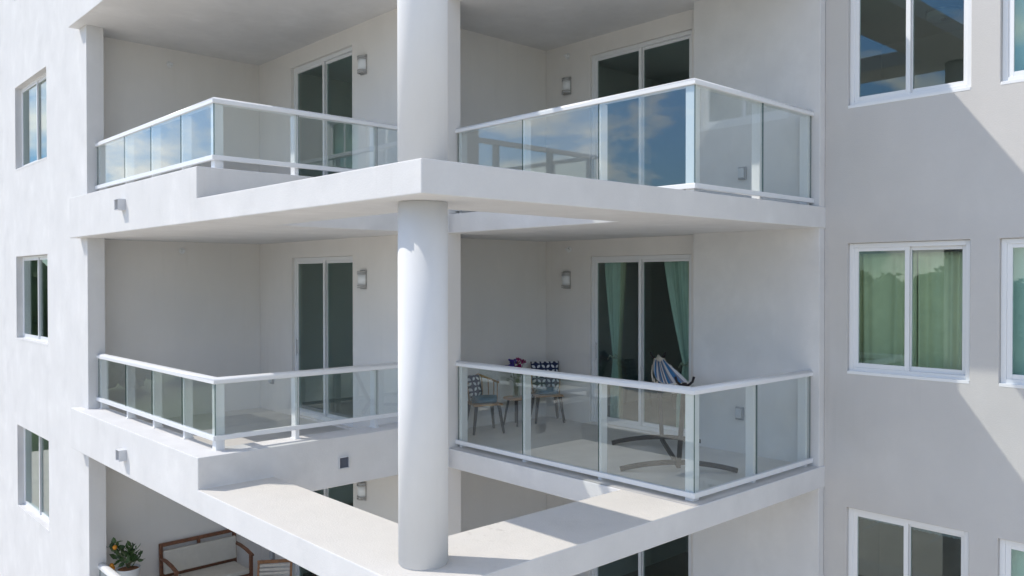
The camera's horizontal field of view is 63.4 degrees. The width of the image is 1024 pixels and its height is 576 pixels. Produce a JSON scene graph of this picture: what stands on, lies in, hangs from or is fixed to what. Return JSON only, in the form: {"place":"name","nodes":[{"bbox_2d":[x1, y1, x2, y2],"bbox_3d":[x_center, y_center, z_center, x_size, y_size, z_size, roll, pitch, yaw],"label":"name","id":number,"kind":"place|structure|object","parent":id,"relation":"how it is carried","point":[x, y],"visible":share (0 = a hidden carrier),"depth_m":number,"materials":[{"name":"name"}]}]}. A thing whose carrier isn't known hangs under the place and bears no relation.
{"place":"outdoors","nodes":[
{"label":"outdoors","id":0,"kind":"place"},
{"bbox_2d":[106,537,145,575],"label":"potted citrus","id":1,"kind":"object","parent":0,"point":[127,567],"visible":0.97,"depth_m":12.20,"materials":[{"name":"green plant"}]},
{"bbox_2d":[257,559,292,575],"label":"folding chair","id":2,"kind":"object","parent":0,"point":[281,562],"visible":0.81,"depth_m":12.89,"materials":[{"name":"brown wood"}]},
{"label":"parking lot","id":3,"kind":"structure","parent":0,"visible":0},
{"bbox_2d":[0,0,1023,575],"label":"apartment building","id":4,"kind":"structure","parent":3,"relation":"on","point":[916,132],"depth_m":10.84,"materials":[{"name":"white paint"}]},
{"bbox_2d":[15,73,46,170],"bbox_3d":[-8.215,-2.858,14.307,0.194,1.500,2.126,-1,1,-43],"label":"window","id":5,"kind":"structure","parent":4,"relation":"in","point":[40,79],"depth_m":14.96,"materials":[{"name":"white metal"}]},
{"bbox_2d":[16,255,47,345],"bbox_3d":[-8.214,0.192,14.340,0.194,1.500,2.126,-1,1,-43],"label":"window","id":6,"kind":"structure","parent":4,"relation":"in","point":[27,337],"depth_m":14.82,"materials":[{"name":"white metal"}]},
{"bbox_2d":[18,428,48,532],"bbox_3d":[-8.212,3.242,14.373,0.194,1.500,2.126,-1,1,-43],"label":"window","id":7,"kind":"structure","parent":4,"relation":"in","point":[32,511],"depth_m":14.73,"materials":[{"name":"white metal"}]},
{"bbox_2d":[98,562,120,575],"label":"balcony railing","id":8,"kind":"object","parent":4,"relation":"on","point":[105,569],"visible":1,"depth_m":11.83,"materials":[{"name":"white metal"}]},
{"bbox_2d":[114,199,125,210],"bbox_3d":[-4.859,-1.033,10.272,0.090,0.136,0.136,-1,1,-43],"label":"drain spout","id":9,"kind":"object","parent":4,"relation":"attached to","point":[119,204],"visible":1,"depth_m":10.24,"materials":[{"name":"grey"}]},
{"bbox_2d":[115,448,126,461],"bbox_3d":[-4.864,2.077,10.313,0.090,0.136,0.136,-1,1,-43],"label":"drain spout","id":10,"kind":"object","parent":4,"relation":"attached to","point":[120,454],"visible":1,"depth_m":10.28,"materials":[{"name":"grey plastic"}]},
{"bbox_2d":[166,61,172,67],"bbox_3d":[-5.402,-3.539,13.105,0.100,0.098,0.067,-1,1,-43],"label":"sprinkler head","id":11,"kind":"object","parent":4,"relation":"attached to","point":[169,64],"visible":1,"depth_m":13.11},
{"bbox_2d":[179,248,184,253],"bbox_3d":[-5.268,-0.596,13.259,0.100,0.098,0.067,-1,1,-43],"label":"sprinkler head","id":12,"kind":"object","parent":4,"relation":"attached to","point":[181,250],"visible":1,"depth_m":13.26},
{"bbox_2d":[159,529,253,575],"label":"garden bench","id":13,"kind":"object","parent":4,"relation":"on","point":[216,557],"visible":0.93,"depth_m":13.35,"materials":[{"name":"brown wood"}]},
{"bbox_2d":[95,97,396,190],"bbox_3d":[-3.617,-1.699,11.382,2.753,0.802,4.110,-1,1,-43],"label":"balcony railing","id":14,"kind":"object","parent":4,"relation":"on","point":[216,158],"visible":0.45,"depth_m":9.72,"materials":[{"name":"white metal"}]},
{"bbox_2d":[96,353,397,450],"bbox_3d":[-3.615,1.350,11.415,2.753,0.802,4.110,-1,1,-43],"label":"balcony railing","id":15,"kind":"object","parent":4,"relation":"on","point":[218,437],"visible":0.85,"depth_m":9.84,"materials":[{"name":"white metal"}]},
{"bbox_2d":[269,551,274,559],"bbox_3d":[-4.023,4.468,13.878,0.061,0.160,0.110,-1,1,-43],"label":"outlet box","id":16,"kind":"object","parent":4,"relation":"attached to","point":[271,555],"visible":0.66,"depth_m":13.85,"materials":[{"name":"grey plastic"}]},
{"bbox_2d":[295,488,329,575],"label":"sliding door","id":17,"kind":"structure","parent":4,"relation":"in","point":[298,569],"depth_m":13.40,"materials":[{"name":"white metal"}]},
{"bbox_2d":[294,47,351,175],"bbox_3d":[-2.877,-2.268,12.726,0.118,2.511,1.831,-1,1,-43],"label":"sliding door","id":18,"kind":"structure","parent":4,"relation":"in","point":[343,54],"depth_m":12.72,"materials":[{"name":"white metal"}]},
{"bbox_2d":[294,256,352,426],"bbox_3d":[-2.875,0.782,12.759,0.118,2.511,1.831,-1,1,-43],"label":"sliding door","id":19,"kind":"structure","parent":4,"relation":"in","point":[326,416],"depth_m":12.77,"materials":[{"name":"white metal"}]},
{"bbox_2d":[338,456,349,468],"bbox_3d":[-1.996,2.071,9.835,0.136,0.136,0.035,-1,1,-43],"label":"drain spout","id":20,"kind":"object","parent":4,"relation":"attached to","point":[343,462],"visible":1,"depth_m":9.84,"materials":[{"name":"grey metal"}]},
{"bbox_2d":[357,481,365,500],"bbox_3d":[-2.158,2.889,11.813,0.099,0.270,0.164,-1,1,-43],"label":"wall lamp","id":21,"kind":"object","parent":4,"relation":"attached to","point":[361,495],"visible":0.94,"depth_m":11.77,"materials":[{"name":"silver metal"}]},
{"bbox_2d":[357,54,366,74],"bbox_3d":[-2.134,-3.160,11.718,0.099,0.270,0.164,-1,1,-43],"label":"wall lamp","id":22,"kind":"object","parent":4,"relation":"attached to","point":[362,65],"visible":1,"depth_m":11.68,"materials":[{"name":"white glass"}]},
{"bbox_2d":[357,270,366,288],"bbox_3d":[-2.146,-0.120,11.766,0.099,0.270,0.164,-1,1,-43],"label":"wall lamp","id":23,"kind":"object","parent":4,"relation":"attached to","point":[362,279],"visible":1,"depth_m":11.72,"materials":[{"name":"white glass"}]},
{"bbox_2d":[468,373,504,434],"bbox_3d":[-0.412,1.667,11.977,0.500,0.818,0.517,0,1,-21],"label":"patio chair","id":24,"kind":"object","parent":4,"relation":"on","point":[491,405],"visible":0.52,"depth_m":11.84,"materials":[{"name":"brown wood"}]},
{"bbox_2d":[472,395,496,402],"bbox_3d":[-0.399,1.598,11.942,0.380,0.100,0.360,0,1,-21],"label":"seat cushion","id":25,"kind":"object","parent":24,"relation":"on","point":[485,399],"visible":0.99,"depth_m":11.81,"materials":[{"name":"blue fabric"}]},
{"bbox_2d":[468,374,481,397],"bbox_3d":[-0.541,1.417,11.988,0.240,0.320,0.110,-1,-13,-46],"label":"throw pillow","id":26,"kind":"object","parent":25,"relation":"on","point":[474,386],"visible":0.96,"depth_m":11.93,"materials":[{"name":"multicoloured fabric"}]},
{"bbox_2d":[503,395,521,426],"bbox_3d":[0.066,1.858,12.509,0.400,0.422,0.400,1,1,41],"label":"side table","id":27,"kind":"object","parent":4,"relation":"on","point":[516,399],"visible":0.73,"depth_m":12.47,"materials":[{"name":"brown wood"}]},
{"bbox_2d":[505,357,525,395],"bbox_3d":[0.077,1.339,12.521,0.354,0.609,0.334,-1,1,-43],"label":"flower vase","id":28,"kind":"object","parent":27,"relation":"on","point":[513,362],"visible":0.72,"depth_m":12.48,"materials":[{"name":"multicoloured glass"}]},
{"bbox_2d":[531,375,564,423],"bbox_3d":[0.534,1.657,12.874,0.500,0.818,0.517,0,1,-11],"label":"patio chair","id":29,"kind":"object","parent":4,"relation":"on","point":[555,396],"visible":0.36,"depth_m":12.70,"materials":[{"name":"brown wood"}]},
{"bbox_2d":[530,361,558,388],"bbox_3d":[0.519,1.356,12.947,0.460,0.420,0.130,0,-11,-11],"label":"throw pillow","id":30,"kind":"object","parent":29,"relation":"on","point":[538,381],"visible":0.69,"depth_m":12.90,"materials":[{"name":"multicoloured fabric"}]},
{"bbox_2d":[535,387,558,393],"bbox_3d":[0.541,1.588,12.838,0.380,0.100,0.360,0,1,-11],"label":"seat cushion","id":31,"kind":"object","parent":29,"relation":"on","point":[546,390],"visible":1,"depth_m":12.70,"materials":[{"name":"blue fabric"}]},
{"bbox_2d":[561,271,570,288],"bbox_3d":[0.826,-0.124,12.919,0.099,0.270,0.164,-1,1,-43],"label":"wall lamp","id":32,"kind":"object","parent":4,"relation":"attached to","point":[566,279],"visible":1,"depth_m":12.89,"materials":[{"name":"white glass"}]},
{"bbox_2d":[562,76,570,95],"bbox_3d":[0.832,-3.144,12.879,0.099,0.270,0.164,-1,1,-43],"label":"wall lamp","id":33,"kind":"object","parent":4,"relation":"attached to","point":[566,85],"visible":1,"depth_m":12.84,"materials":[{"name":"white glass"}]},
{"bbox_2d":[605,262,626,418],"bbox_3d":[1.550,0.789,12.543,0.174,2.440,0.453,-1,1,-43],"label":"curtain","id":34,"kind":"object","parent":4,"relation":"hanging from","point":[615,274],"visible":0.89,"depth_m":12.54,"materials":[{"name":"green fabric"}]},
{"bbox_2d":[455,360,812,501],"bbox_3d":[1.400,1.527,10.311,2.390,1.137,3.739,-1,1,-43],"label":"balcony railing","id":35,"kind":"object","parent":4,"relation":"on","point":[691,492],"visible":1,"depth_m":9.09,"materials":[{"name":"white metal"}]},
{"bbox_2d":[455,78,813,212],"bbox_3d":[1.399,-1.522,10.278,2.390,1.137,3.739,-1,1,-43],"label":"balcony railing","id":36,"kind":"object","parent":4,"relation":"on","point":[693,86],"visible":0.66,"depth_m":9.03,"materials":[{"name":"white metal"}]},
{"bbox_2d":[592,254,690,435],"bbox_3d":[1.863,0.788,11.986,0.118,2.511,1.836,-1,1,-43],"label":"sliding door","id":37,"kind":"structure","parent":4,"relation":"in","point":[640,424],"depth_m":11.99,"materials":[{"name":"white metal"}]},
{"bbox_2d":[592,534,690,575],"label":"sliding door","id":38,"kind":"structure","parent":4,"relation":"in","point":[595,572],"depth_m":12.00,"materials":[{"name":"white metal"}]},
{"bbox_2d":[592,30,691,184],"bbox_3d":[1.861,-2.262,11.953,0.118,2.511,1.836,-1,1,-43],"label":"sliding door","id":39,"kind":"structure","parent":4,"relation":"in","point":[686,35],"depth_m":11.95,"materials":[{"name":"white metal"}]},
{"bbox_2d":[612,352,737,472],"bbox_3d":[1.941,1.490,10.197,1.335,1.196,2.500,0,1,3],"label":"hammock stand","id":40,"kind":"object","parent":4,"relation":"on","point":[677,462],"visible":0.88,"depth_m":9.44,"materials":[{"name":"black metal"}]},
{"bbox_2d":[651,354,689,393],"bbox_3d":[1.940,1.096,10.203,0.400,0.341,2.403,0,1,4],"label":"hammock","id":41,"kind":"object","parent":40,"relation":"hanging from","point":[665,372],"visible":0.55,"depth_m":10.77,"materials":[{"name":"multicoloured fabric"}]},
{"bbox_2d":[664,261,688,427],"bbox_3d":[2.365,0.798,11.661,0.174,2.440,0.571,-1,1,-43],"label":"curtain","id":42,"kind":"object","parent":4,"relation":"hanging from","point":[677,275],"visible":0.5,"depth_m":11.65,"materials":[{"name":"green fabric"}]},
{"bbox_2d":[672,371,681,408],"bbox_3d":[3.808,1.618,13.472,0.950,0.840,2.300,-1,1,-43],"label":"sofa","id":43,"kind":"object","parent":4,"relation":"in","point":[674,397],"visible":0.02,"depth_m":13.94,"materials":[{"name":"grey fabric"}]},
{"bbox_2d":[735,407,743,419],"bbox_3d":[2.862,1.582,10.447,0.061,0.160,0.110,-1,1,-43],"label":"outlet box","id":44,"kind":"object","parent":4,"relation":"attached to","point":[739,413],"visible":1,"depth_m":10.42,"materials":[{"name":"grey plastic"}]},
{"bbox_2d":[738,167,746,179],"bbox_3d":[2.881,-1.438,10.392,0.061,0.160,0.110,-1,1,-43],"label":"outlet box","id":45,"kind":"object","parent":4,"relation":"attached to","point":[742,173],"visible":1,"depth_m":10.36,"materials":[{"name":"grey plastic"}]},
{"bbox_2d":[859,253,916,366],"bbox_3d":[4.279,0.650,9.567,0.081,2.100,0.763,-1,1,-43],"label":"curtain","id":46,"kind":"object","parent":4,"relation":"hanging from","point":[882,313],"visible":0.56,"depth_m":9.56,"materials":[{"name":"green fabric"}]},
{"bbox_2d":[847,240,969,383],"bbox_3d":[4.358,0.242,9.129,0.139,1.500,1.301,-1,1,-43],"label":"window","id":47,"kind":"structure","parent":4,"relation":"in","point":[907,371],"depth_m":9.13,"materials":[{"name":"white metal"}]},
{"bbox_2d":[848,507,968,575],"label":"window","id":48,"kind":"structure","parent":4,"relation":"in","point":[853,514],"depth_m":9.17,"materials":[{"name":"white metal"}]},
{"bbox_2d":[859,517,960,539],"bbox_3d":[4.516,2.648,9.302,0.057,0.130,1.602,-1,1,-43],"label":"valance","id":49,"kind":"object","parent":4,"relation":"attached to","point":[938,533],"visible":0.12,"depth_m":9.23,"materials":[{"name":"white fabric"}]},
{"bbox_2d":[848,0,971,108],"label":"window","id":50,"kind":"structure","parent":4,"relation":"in","point":[855,5],"depth_m":9.10,"materials":[{"name":"white metal"}]},
{"bbox_2d":[918,251,962,369],"bbox_3d":[4.793,0.656,9.007,0.074,2.100,0.722,-1,1,-44],"label":"curtain","id":51,"kind":"object","parent":4,"relation":"hanging from","point":[940,276],"visible":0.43,"depth_m":9.10,"materials":[{"name":"green fabric"}]},
{"bbox_2d":[925,5,960,22],"bbox_3d":[5.823,-3.683,11.194,0.430,0.135,0.430,-1,1,-43],"label":"ceiling light","id":52,"kind":"object","parent":4,"relation":"attached to","point":[944,13],"visible":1,"depth_m":11.07,"materials":[{"name":"grey glass"}]},
{"bbox_2d":[999,238,1023,388],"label":"window","id":53,"kind":"structure","parent":4,"relation":"in","point":[1007,378],"depth_m":8.39,"materials":[{"name":"white metal"}]},
{"bbox_2d":[999,539,1023,575],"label":"window","id":54,"kind":"structure","parent":4,"relation":"in","point":[1005,546],"depth_m":8.42,"materials":[{"name":"white metal"}]},
{"bbox_2d":[1001,0,1023,84],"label":"window","id":55,"kind":"structure","parent":4,"relation":"in","point":[1009,75],"depth_m":8.37,"materials":[{"name":"white metal"}]},
{"bbox_2d":[1012,549,1023,575],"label":"curtain","id":56,"kind":"object","parent":4,"relation":"attached to","point":[1017,563],"depth_m":8.49,"materials":[{"name":"green"}]},
{"bbox_2d":[1013,247,1023,374],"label":"curtain","id":57,"kind":"object","parent":4,"relation":"attached to","point":[1018,332],"depth_m":8.47,"materials":[{"name":"green"}]},
{"bbox_2d":[1015,0,1023,70],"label":"roller shade","id":58,"kind":"object","parent":4,"relation":"attached to","point":[1019,35],"depth_m":8.44,"materials":[{"name":"teal"}]}
]}

